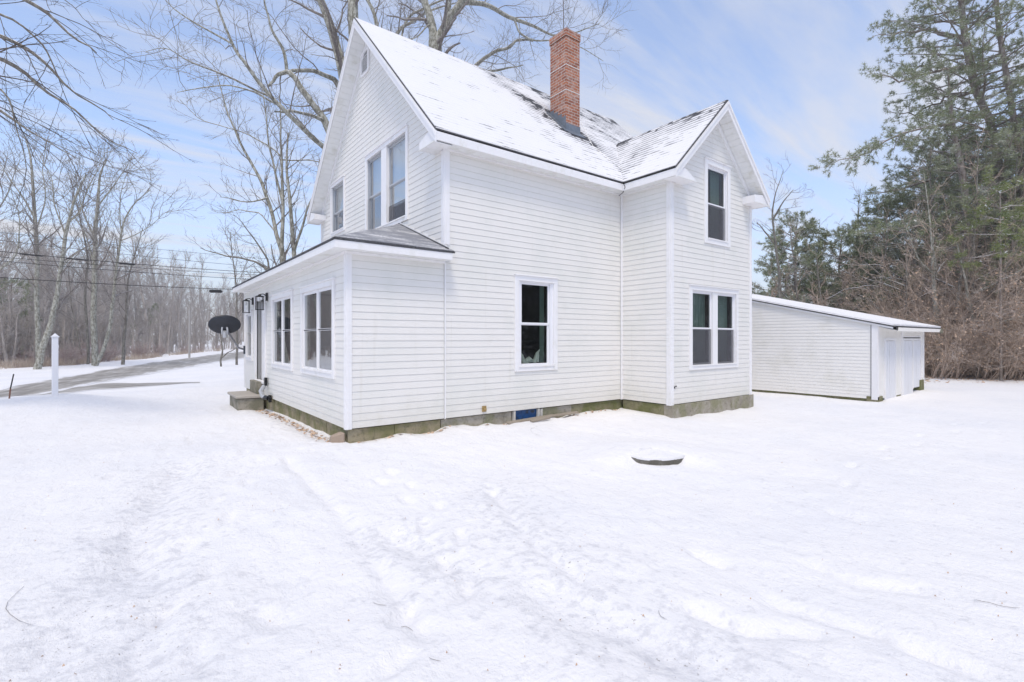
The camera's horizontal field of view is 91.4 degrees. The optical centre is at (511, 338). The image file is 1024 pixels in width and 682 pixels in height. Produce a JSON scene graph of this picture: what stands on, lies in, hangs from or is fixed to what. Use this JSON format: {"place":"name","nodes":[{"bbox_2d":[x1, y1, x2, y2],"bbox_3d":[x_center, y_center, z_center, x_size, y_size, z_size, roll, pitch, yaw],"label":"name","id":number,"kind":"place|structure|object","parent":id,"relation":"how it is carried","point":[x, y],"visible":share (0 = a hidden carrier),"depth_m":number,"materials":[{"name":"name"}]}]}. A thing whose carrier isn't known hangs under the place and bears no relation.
{"place":"outdoors","nodes":[
{"label":"outdoors","id":0,"kind":"place"},
{"bbox_2d":[0,277,232,292],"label":"utility wire","id":1,"kind":"object","parent":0,"point":[215,291],"visible":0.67,"depth_m":23.52,"materials":[{"name":"black"}]},
{"bbox_2d":[40,382,199,394],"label":"driveway","id":2,"kind":"structure","parent":0,"point":[113,385],"depth_m":20.05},
{"bbox_2d":[0,351,243,396],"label":"road","id":3,"kind":"structure","parent":0,"point":[64,383],"depth_m":27.09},
{"bbox_2d":[4,261,239,278],"bbox_3d":[-18.709,-3.688,26.999,0.025,0.525,19.657,0,0,37],"label":"utility wire","id":4,"kind":"object","parent":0,"point":[116,270],"visible":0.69,"depth_m":25.20,"materials":[{"name":"black"}]},
{"bbox_2d":[4,257,252,274],"bbox_3d":[-20.503,-4.314,29.625,0.024,0.821,21.696,0,0,36],"label":"utility wire","id":5,"kind":"object","parent":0,"point":[120,266],"visible":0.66,"depth_m":27.75,"materials":[{"name":"black"}]},
{"bbox_2d":[0,251,261,272],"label":"utility wire","id":6,"kind":"object","parent":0,"point":[109,261],"visible":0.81,"depth_m":24.87,"materials":[{"name":"black"}]},
{"bbox_2d":[0,342,1023,681],"bbox_3d":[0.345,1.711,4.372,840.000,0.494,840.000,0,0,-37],"label":"ground","id":7,"kind":"structure","parent":0,"point":[98,488],"depth_m":4.04,"materials":[{"name":"white snow"}]},
{"bbox_2d":[0,277,50,359],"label":"pine","id":8,"kind":"object","parent":7,"relation":"on","point":[24,291],"visible":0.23,"depth_m":42.09,"materials":[{"name":"green plant"}]},
{"bbox_2d":[0,112,65,296],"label":"bare tree","id":9,"kind":"object","parent":7,"relation":"on","point":[6,264],"visible":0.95,"depth_m":30.05,"materials":[{"name":"grey plant"}]},
{"bbox_2d":[0,102,88,360],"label":"bare tree","id":10,"kind":"object","parent":7,"relation":"on","point":[37,309],"visible":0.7,"depth_m":32.91,"materials":[{"name":"grey plant"}]},
{"bbox_2d":[51,334,58,395],"bbox_3d":[-11.890,0.752,13.000,0.160,1.810,0.160,0,0,44],"label":"white post","id":11,"kind":"object","parent":7,"relation":"on","point":[54,364],"visible":0.78,"depth_m":12.96,"materials":[{"name":"white plastic"}]},
{"bbox_2d":[7,227,124,358],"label":"bare tree","id":12,"kind":"object","parent":7,"relation":"on","point":[74,321],"visible":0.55,"depth_m":38.80,"materials":[{"name":"grey plant"}]},
{"bbox_2d":[47,338,86,364],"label":"roadside shrub","id":13,"kind":"object","parent":7,"relation":"on","point":[71,355],"visible":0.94,"depth_m":36.03,"materials":[{"name":"grey plant"}]},
{"bbox_2d":[10,120,135,368],"bbox_3d":[-26.704,-5.796,30.812,6.488,16.094,6.947,0,0,-37],"label":"bare tree","id":14,"kind":"object","parent":7,"relation":"on","point":[39,361],"visible":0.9,"depth_m":30.96,"materials":[{"name":"grey plant"}]},
{"bbox_2d":[33,168,144,363],"bbox_3d":[-31.392,-5.319,36.433,6.483,15.096,4.889,0,0,18],"label":"bare tree","id":15,"kind":"object","parent":7,"relation":"on","point":[86,321],"visible":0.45,"depth_m":36.94,"materials":[{"name":"grey plant"}]},
{"bbox_2d":[35,127,161,364],"bbox_3d":[-30.149,-6.709,36.218,7.987,17.942,4.947,0,0,10],"label":"bare tree","id":16,"kind":"object","parent":7,"relation":"on","point":[93,329],"visible":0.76,"depth_m":35.93,"materials":[{"name":"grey plant"}]},
{"bbox_2d":[0,0,197,234],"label":"bare tree","id":17,"kind":"object","parent":7,"relation":"on","point":[19,44],"visible":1,"depth_m":9.00,"materials":[{"name":"grey plant"}]},
{"bbox_2d":[0,347,220,368],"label":"dead grass","id":18,"kind":"structure","parent":7,"relation":"on","point":[14,364],"depth_m":35.85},
{"bbox_2d":[0,286,239,364],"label":"roadside thicket","id":19,"kind":"object","parent":7,"relation":"on","point":[10,334],"visible":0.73,"depth_m":44.50,"materials":[{"name":"grey plant"}]},
{"bbox_2d":[0,202,249,355],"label":"wood","id":20,"kind":"object","parent":7,"relation":"on","point":[175,304],"visible":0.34,"depth_m":68.97,"materials":[{"name":"grey plant"}]},
{"bbox_2d":[92,207,173,364],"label":"bare tree","id":21,"kind":"object","parent":7,"relation":"on","point":[125,327],"visible":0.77,"depth_m":36.95,"materials":[{"name":"grey plant"}]},
{"bbox_2d":[75,141,209,365],"bbox_3d":[-25.816,-5.805,34.550,8.859,16.105,5.114,0,0,-1],"label":"bare tree","id":22,"kind":"object","parent":7,"relation":"on","point":[106,339],"visible":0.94,"depth_m":34.96,"materials":[{"name":"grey plant"}]},
{"bbox_2d":[128,303,173,350],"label":"pine","id":23,"kind":"object","parent":7,"relation":"on","point":[154,306],"visible":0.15,"depth_m":69.68,"materials":[{"name":"green plant"}]},
{"bbox_2d":[191,268,243,366],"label":"bare tree","id":24,"kind":"object","parent":7,"relation":"on","point":[222,356],"visible":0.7,"depth_m":33.98,"materials":[{"name":"brown plant"}]},
{"bbox_2d":[83,0,362,248],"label":"bare tree","id":25,"kind":"object","parent":7,"relation":"on","point":[333,31],"visible":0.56,"depth_m":17.01,"materials":[{"name":"grey plant"}]},
{"bbox_2d":[181,198,287,299],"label":"bare tree","id":26,"kind":"object","parent":7,"relation":"on","point":[258,263],"visible":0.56,"depth_m":23.97,"materials":[{"name":"brown plant"}]},
{"bbox_2d":[207,208,267,364],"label":"bare tree","id":27,"kind":"object","parent":7,"relation":"on","point":[237,317],"visible":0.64,"depth_m":36.95,"materials":[{"name":"grey plant"}]},
{"bbox_2d":[166,23,321,270],"bbox_3d":[-10.619,-5.246,20.414,7.527,14.924,5.332,0,0,-4],"label":"bare tree","id":28,"kind":"object","parent":7,"relation":"on","point":[280,240],"visible":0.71,"depth_m":20.96,"materials":[{"name":"grey plant"}]},
{"bbox_2d":[227,380,263,410],"bbox_3d":[-6.895,1.520,12.922,0.620,0.860,1.456,0,0,-37],"label":"concrete step","id":29,"kind":"object","parent":7,"relation":"on","point":[251,399],"visible":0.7,"depth_m":12.52,"materials":[{"name":"grey concrete"}]},
{"bbox_2d":[329,432,344,442],"bbox_3d":[-2.789,1.598,7.939,0.214,0.244,0.276,0,0,-28],"label":"corner stone","id":30,"kind":"object","parent":7,"relation":"on","point":[338,437],"visible":0.58,"depth_m":7.85,"materials":[{"name":"beige stone"}]},
{"bbox_2d":[333,0,485,89],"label":"bare tree","id":31,"kind":"object","parent":7,"relation":"on","point":[376,22],"visible":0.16,"depth_m":22.95,"materials":[{"name":"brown plant"}]},
{"bbox_2d":[255,409,619,442],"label":"porch leaves","id":32,"kind":"object","parent":7,"relation":"on","point":[297,424],"visible":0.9,"depth_m":9.50,"materials":[{"name":"brown plant"}]},
{"bbox_2d":[232,17,770,442],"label":"house","id":33,"kind":"structure","parent":7,"relation":"on","point":[493,248],"depth_m":10.89,"materials":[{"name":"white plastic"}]},
{"bbox_2d":[208,315,244,353],"bbox_3d":[-7.721,-0.103,14.002,0.668,1.085,1.536,0,0,2],"label":"satellite dish","id":34,"kind":"object","parent":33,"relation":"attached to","point":[224,325],"visible":1,"depth_m":13.41,"materials":[{"name":"grey metal"}]},
{"bbox_2d":[244,309,252,360],"bbox_3d":[-7.438,-0.106,14.231,0.188,1.432,0.950,0,0,-37],"label":"window","id":35,"kind":"structure","parent":33,"relation":"in","point":[248,316],"depth_m":14.49,"materials":[{"name":"white plastic"}]},
{"bbox_2d":[253,295,266,383],"bbox_3d":[-6.500,0.015,13.048,0.220,2.270,1.340,0,0,-37],"label":"door","id":36,"kind":"structure","parent":33,"relation":"in","point":[262,317],"depth_m":13.44,"materials":[{"name":"grey"}]},
{"bbox_2d":[255,293,267,309],"bbox_3d":[-6.152,-0.925,12.269,0.257,0.430,0.174,0,0,-37],"label":"wall lantern","id":37,"kind":"object","parent":33,"relation":"attached to","point":[266,296],"depth_m":12.25,"materials":[{"name":"black metal"}]},
{"bbox_2d":[259,377,271,401],"bbox_3d":[-5.978,1.230,12.081,0.196,0.560,0.570,0,0,-37],"label":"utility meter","id":38,"kind":"object","parent":33,"relation":"attached to","point":[263,396],"visible":1,"depth_m":12.12,"materials":[{"name":"grey metal"}]},
{"bbox_2d":[269,289,293,370],"bbox_3d":[-5.128,-0.186,11.220,0.188,1.712,1.940,0,0,-37],"label":"window","id":39,"kind":"structure","parent":33,"relation":"in","point":[277,336],"depth_m":11.25,"materials":[{"name":"white plastic"}]},
{"bbox_2d":[298,277,335,378],"bbox_3d":[-3.531,-0.176,9.138,0.188,1.692,2.050,0,0,-37],"label":"window","id":40,"kind":"structure","parent":33,"relation":"in","point":[325,337],"depth_m":9.08,"materials":[{"name":"white plastic"}]},
{"bbox_2d":[329,175,345,236],"bbox_3d":[-4.450,-3.566,13.720,0.768,1.432,1.140,0,0,-37],"label":"window","id":41,"kind":"structure","parent":33,"relation":"in","point":[337,215],"depth_m":13.89,"materials":[{"name":"white metal"}]},
{"bbox_2d":[364,124,408,229],"bbox_3d":[-2.532,-3.381,11.221,0.768,1.922,2.300,0,0,-37],"label":"window","id":42,"kind":"structure","parent":33,"relation":"in","point":[386,166],"depth_m":10.98,"materials":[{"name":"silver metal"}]},
{"bbox_2d":[512,408,542,420],"bbox_3d":[0.311,1.565,10.207,0.770,0.270,0.100,0,0,-37],"label":"cellar window","id":43,"kind":"structure","parent":33,"relation":"in","point":[527,413],"depth_m":10.20,"materials":[{"name":"blue"}]},
{"bbox_2d":[514,274,558,371],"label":"window","id":44,"kind":"structure","parent":33,"relation":"in","point":[535,297],"depth_m":10.56,"materials":[{"name":"white plastic"}]},
{"bbox_2d":[688,284,739,369],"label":"window","id":45,"kind":"structure","parent":33,"relation":"in","point":[713,319],"depth_m":11.90,"materials":[{"name":"white plastic"}]},
{"bbox_2d":[704,156,731,247],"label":"window","id":46,"kind":"structure","parent":33,"relation":"in","point":[717,175],"depth_m":12.13,"materials":[{"name":"white plastic"}]},
{"bbox_2d":[373,0,638,92],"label":"bare tree","id":47,"kind":"object","parent":7,"relation":"on","point":[438,36],"visible":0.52,"depth_m":21.77,"materials":[{"name":"brown plant"}]},
{"bbox_2d":[9,429,1017,680],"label":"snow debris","id":48,"kind":"object","parent":7,"relation":"on","point":[487,669],"visible":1,"depth_m":3.06,"materials":[{"name":"white"}]},
{"bbox_2d":[506,414,555,423],"bbox_3d":[0.395,1.609,10.051,1.303,0.064,0.100,0,0,-41],"label":"board","id":49,"kind":"object","parent":7,"relation":"on","point":[525,419],"visible":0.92,"depth_m":9.93,"materials":[{"name":"grey wood"}]},
{"bbox_2d":[630,449,685,465],"bbox_3d":[1.984,1.784,7.167,1.028,0.432,1.024,0,0,-37],"label":"well cover","id":50,"kind":"object","parent":7,"relation":"on","point":[657,457],"visible":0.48,"depth_m":6.74,"materials":[{"name":"concrete"}]},
{"bbox_2d":[752,155,815,298],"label":"bare tree","id":51,"kind":"object","parent":7,"relation":"on","point":[779,286],"visible":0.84,"depth_m":25.96,"materials":[{"name":"brown plant"}]},
{"bbox_2d":[752,208,857,307],"bbox_3d":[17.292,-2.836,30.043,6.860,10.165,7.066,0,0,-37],"label":"pine","id":52,"kind":"object","parent":7,"relation":"on","point":[804,247],"visible":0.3,"depth_m":29.43,"materials":[{"name":"green plant"}]},
{"bbox_2d":[782,237,875,312],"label":"bare tree","id":53,"kind":"object","parent":7,"relation":"on","point":[817,273],"visible":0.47,"depth_m":26.85,"materials":[{"name":"brown plant"}]},
{"bbox_2d":[752,294,942,401],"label":"shed","id":54,"kind":"structure","parent":7,"relation":"on","point":[803,348],"depth_m":15.67,"materials":[{"name":"white wood"}]},
{"bbox_2d":[884,338,895,399],"bbox_3d":[11.369,0.900,15.024,1.000,1.840,0.042,0,0,-37],"label":"door","id":55,"kind":"structure","parent":54,"relation":"in","point":[889,343],"depth_m":14.97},
{"bbox_2d":[903,338,912,394],"bbox_3d":[12.702,0.890,16.047,1.000,1.820,0.042,0,0,-37],"label":"door","id":56,"kind":"structure","parent":54,"relation":"in","point":[907,342],"depth_m":16.02,"materials":[{"name":"white wood"}]},
{"bbox_2d":[913,338,920,387],"bbox_3d":[13.459,0.800,16.628,0.890,1.640,0.042,0,0,-37],"label":"door","id":57,"kind":"structure","parent":54,"relation":"in","point":[916,344],"depth_m":16.60,"materials":[{"name":"white wood"}]},
{"bbox_2d":[798,222,900,315],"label":"pine","id":58,"kind":"object","parent":7,"relation":"on","point":[841,236],"visible":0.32,"depth_m":28.52,"materials":[{"name":"green plant"}]},
{"bbox_2d":[803,181,912,308],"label":"bare tree","id":59,"kind":"object","parent":7,"relation":"on","point":[857,230],"visible":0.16,"depth_m":30.54,"materials":[{"name":"brown plant"}]},
{"bbox_2d":[766,267,951,318],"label":"undergrowth","id":60,"kind":"object","parent":7,"relation":"on","point":[820,302],"visible":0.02,"depth_m":27.08,"materials":[{"name":"brown plant"}]},
{"bbox_2d":[826,233,898,302],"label":"pine","id":61,"kind":"object","parent":7,"relation":"on","point":[843,252],"visible":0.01,"depth_m":36.13,"materials":[{"name":"green plant"}]},
{"bbox_2d":[824,200,925,314],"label":"bare tree","id":62,"kind":"object","parent":7,"relation":"on","point":[882,270],"visible":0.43,"depth_m":26.30,"materials":[{"name":"brown plant"}]},
{"bbox_2d":[824,182,939,357],"bbox_3d":[21.081,-3.152,28.191,7.204,10.910,7.867,0,0,-37],"label":"pine","id":63,"kind":"object","parent":7,"relation":"on","point":[890,204],"visible":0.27,"depth_m":27.45,"materials":[{"name":"green plant"}]},
{"bbox_2d":[832,209,974,321],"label":"bare tree","id":64,"kind":"object","parent":7,"relation":"on","point":[907,284],"visible":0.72,"depth_m":23.42,"materials":[{"name":"brown plant"}]},
{"bbox_2d":[827,196,985,314],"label":"bare tree","id":65,"kind":"object","parent":7,"relation":"on","point":[869,253],"visible":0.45,"depth_m":24.91,"materials":[{"name":"brown plant"}]},
{"bbox_2d":[806,0,1023,289],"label":"pine","id":66,"kind":"object","parent":7,"relation":"on","point":[928,66],"visible":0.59,"depth_m":24.40,"materials":[{"name":"green plant"}]},
{"bbox_2d":[822,246,1023,375],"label":"brown shrub","id":67,"kind":"object","parent":7,"relation":"on","point":[929,301],"visible":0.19,"depth_m":22.60,"materials":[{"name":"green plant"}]},
{"bbox_2d":[865,160,987,304],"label":"bare tree","id":68,"kind":"object","parent":7,"relation":"on","point":[920,237],"visible":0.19,"depth_m":26.71,"materials":[{"name":"brown plant"}]},
{"bbox_2d":[868,132,987,317],"bbox_3d":[25.526,-5.000,30.055,9.841,14.401,9.442,0,0,-37],"label":"pine","id":69,"kind":"object","parent":7,"relation":"on","point":[904,167],"visible":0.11,"depth_m":29.94,"materials":[{"name":"green plant"}]},
{"bbox_2d":[836,249,1022,343],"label":"brown shrub","id":70,"kind":"object","parent":7,"relation":"on","point":[946,293],"visible":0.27,"depth_m":22.11,"materials":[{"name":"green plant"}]},
{"bbox_2d":[868,278,992,372],"bbox_3d":[20.001,-0.475,22.884,6.460,4.720,5.904,0,0,32],"label":"brown shrub","id":71,"kind":"object","parent":7,"relation":"on","point":[927,314],"visible":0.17,"depth_m":22.34,"materials":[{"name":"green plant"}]},
{"bbox_2d":[841,276,1022,374],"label":"brown shrub","id":72,"kind":"object","parent":7,"relation":"on","point":[924,317],"visible":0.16,"depth_m":22.70,"materials":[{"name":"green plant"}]},
{"bbox_2d":[842,243,1023,365],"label":"brown shrub","id":73,"kind":"object","parent":7,"relation":"on","point":[922,298],"visible":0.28,"depth_m":22.71,"materials":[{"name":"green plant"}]},
{"bbox_2d":[851,278,1017,375],"bbox_3d":[19.732,-0.574,23.106,6.730,4.808,4.931,0,0,-21],"label":"brown shrub","id":74,"kind":"object","parent":7,"relation":"on","point":[918,317],"visible":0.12,"depth_m":22.77,"materials":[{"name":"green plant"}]},
{"bbox_2d":[892,144,981,283],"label":"pine","id":75,"kind":"object","parent":7,"relation":"on","point":[934,199],"depth_m":36.27,"materials":[{"name":"green plant"}]},
{"bbox_2d":[851,236,1023,376],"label":"brown shrub","id":76,"kind":"object","parent":7,"relation":"on","point":[971,302],"visible":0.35,"depth_m":21.58,"materials":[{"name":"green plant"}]},
{"bbox_2d":[873,290,1004,365],"bbox_3d":[19.709,-0.494,23.199,4.783,4.664,6.528,0,0,39],"label":"brown shrub","id":77,"kind":"object","parent":7,"relation":"on","point":[940,317],"visible":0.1,"depth_m":22.16,"materials":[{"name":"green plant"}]},
{"bbox_2d":[859,280,1021,376],"bbox_3d":[18.796,-0.480,21.869,5.754,4.528,6.616,0,0,18],"label":"brown shrub","id":78,"kind":"object","parent":7,"relation":"on","point":[962,329],"visible":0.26,"depth_m":21.60,"materials":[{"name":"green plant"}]},
{"bbox_2d":[903,299,990,378],"bbox_3d":[18.595,-0.122,21.628,3.884,3.877,4.549,0,0,-12],"label":"brown shrub","id":79,"kind":"object","parent":7,"relation":"on","point":[944,360],"visible":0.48,"depth_m":20.84,"materials":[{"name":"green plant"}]},
{"bbox_2d":[871,142,1023,311],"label":"bare tree","id":80,"kind":"object","parent":7,"relation":"on","point":[947,225],"visible":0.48,"depth_m":24.06,"materials":[{"name":"brown plant"}]},
{"bbox_2d":[872,281,1022,376],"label":"brown shrub","id":81,"kind":"object","parent":7,"relation":"on","point":[952,326],"visible":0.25,"depth_m":21.93,"materials":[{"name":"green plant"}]},
{"bbox_2d":[875,262,1021,338],"bbox_3d":[21.983,-0.960,24.158,8.126,5.562,7.068,0,0,-35],"label":"brown shrub","id":82,"kind":"object","parent":7,"relation":"on","point":[923,305],"visible":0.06,"depth_m":23.82,"materials":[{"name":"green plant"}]},
{"bbox_2d":[876,217,1023,379],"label":"brown shrub","id":83,"kind":"object","parent":7,"relation":"on","point":[992,342],"visible":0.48,"depth_m":20.75,"materials":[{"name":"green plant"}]},
{"bbox_2d":[879,242,1022,343],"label":"brown shrub","id":84,"kind":"object","parent":7,"relation":"on","point":[982,307],"visible":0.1,"depth_m":23.16,"materials":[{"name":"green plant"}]},
{"bbox_2d":[895,305,1007,378],"bbox_3d":[18.930,0.131,21.884,3.916,3.338,3.343,0,0,3],"label":"brown shrub","id":85,"kind":"object","parent":7,"relation":"on","point":[940,352],"visible":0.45,"depth_m":21.37,"materials":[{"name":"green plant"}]},
{"bbox_2d":[881,161,1022,376],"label":"bare tree","id":86,"kind":"object","parent":7,"relation":"on","point":[933,264],"visible":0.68,"depth_m":22.58,"materials":[{"name":"brown plant"}]},
{"bbox_2d":[885,42,1023,325],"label":"pine","id":87,"kind":"object","parent":7,"relation":"on","point":[956,149],"visible":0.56,"depth_m":23.64,"materials":[{"name":"green plant"}]},
{"bbox_2d":[901,200,1007,375],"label":"bare tree","id":88,"kind":"object","parent":7,"relation":"on","point":[957,297],"visible":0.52,"depth_m":22.30,"materials":[{"name":"brown plant"}]},
{"bbox_2d":[885,180,1023,311],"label":"bare tree","id":89,"kind":"object","parent":7,"relation":"on","point":[951,258],"visible":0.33,"depth_m":23.61,"materials":[{"name":"brown plant"}]},
{"bbox_2d":[889,277,1023,378],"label":"brown shrub","id":90,"kind":"object","parent":7,"relation":"on","point":[981,333],"visible":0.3,"depth_m":21.31,"materials":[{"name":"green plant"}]},
{"bbox_2d":[896,270,1021,376],"bbox_3d":[21.014,-0.533,22.041,6.849,4.688,5.957,0,0,28],"label":"brown shrub","id":91,"kind":"object","parent":7,"relation":"on","point":[969,321],"visible":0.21,"depth_m":21.60,"materials":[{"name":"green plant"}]},
{"bbox_2d":[896,229,1023,375],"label":"brown shrub","id":92,"kind":"object","parent":7,"relation":"on","point":[985,292],"visible":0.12,"depth_m":21.90,"materials":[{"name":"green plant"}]},
{"bbox_2d":[924,306,1012,378],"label":"brown shrub","id":93,"kind":"object","parent":7,"relation":"on","point":[959,364],"visible":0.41,"depth_m":21.01,"materials":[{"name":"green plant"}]},
{"bbox_2d":[916,116,1020,313],"bbox_3d":[28.616,-5.452,30.247,10.081,15.303,9.012,0,0,3],"label":"pine","id":94,"kind":"object","parent":7,"relation":"on","point":[980,153],"visible":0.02,"depth_m":29.79,"materials":[{"name":"green plant"}]},
{"bbox_2d":[920,277,1023,379],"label":"brown shrub","id":95,"kind":"object","parent":7,"relation":"on","point":[994,342],"visible":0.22,"depth_m":21.07,"materials":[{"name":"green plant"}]},
{"bbox_2d":[920,172,1023,321],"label":"bare tree","id":96,"kind":"object","parent":7,"relation":"on","point":[985,240],"visible":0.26,"depth_m":23.58,"materials":[{"name":"brown plant"}]},
{"bbox_2d":[924,299,1022,376],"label":"brown shrub","id":97,"kind":"object","parent":7,"relation":"on","point":[987,347],"visible":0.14,"depth_m":21.25,"materials":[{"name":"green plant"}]},
{"bbox_2d":[925,309,1022,379],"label":"brown shrub","id":98,"kind":"object","parent":7,"relation":"on","point":[993,376],"visible":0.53,"depth_m":20.88,"materials":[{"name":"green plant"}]},
{"bbox_2d":[924,376,1023,382],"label":"leaf litter","id":99,"kind":"object","parent":7,"relation":"on","point":[928,377],"visible":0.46,"depth_m":21.14,"materials":[{"name":"brown plant"}]},
{"bbox_2d":[925,125,1023,374],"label":"bare tree","id":100,"kind":"object","parent":7,"relation":"on","point":[973,254],"visible":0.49,"depth_m":22.80,"materials":[{"name":"brown plant"}]},
{"bbox_2d":[929,217,1023,377],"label":"bare tree","id":101,"kind":"object","parent":7,"relation":"on","point":[966,287],"visible":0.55,"depth_m":22.00,"materials":[{"name":"brown plant"}]},
{"bbox_2d":[930,271,1023,379],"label":"brown shrub","id":102,"kind":"object","parent":7,"relation":"on","point":[1014,363],"visible":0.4,"depth_m":20.59,"materials":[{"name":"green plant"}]},
{"bbox_2d":[934,0,1023,285],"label":"pine","id":103,"kind":"object","parent":7,"relation":"on","point":[1011,113],"visible":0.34,"depth_m":23.92,"materials":[{"name":"green plant"}]},
{"bbox_2d":[935,132,1023,354],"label":"bare tree","id":104,"kind":"object","parent":7,"relation":"on","point":[1014,194],"visible":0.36,"depth_m":22.75,"materials":[{"name":"brown plant"}]},
{"bbox_2d":[940,101,1023,322],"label":"pine","id":105,"kind":"object","parent":7,"relation":"on","point":[1014,155],"visible":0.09,"depth_m":24.56,"materials":[{"name":"green plant"}]},
{"bbox_2d":[943,165,1023,380],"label":"pine sapling","id":106,"kind":"object","parent":7,"relation":"on","point":[999,246],"visible":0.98,"depth_m":20.57,"materials":[{"name":"green plant"}]},
{"bbox_2d":[945,197,1023,377],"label":"bare tree","id":107,"kind":"object","parent":7,"relation":"on","point":[1016,270],"visible":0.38,"depth_m":22.10,"materials":[{"name":"brown plant"}]},
{"bbox_2d":[0,0,1023,341],"label":"sky","id":108,"kind":"structure","parent":0,"point":[788,71],"materials":[{"name":"blue"}]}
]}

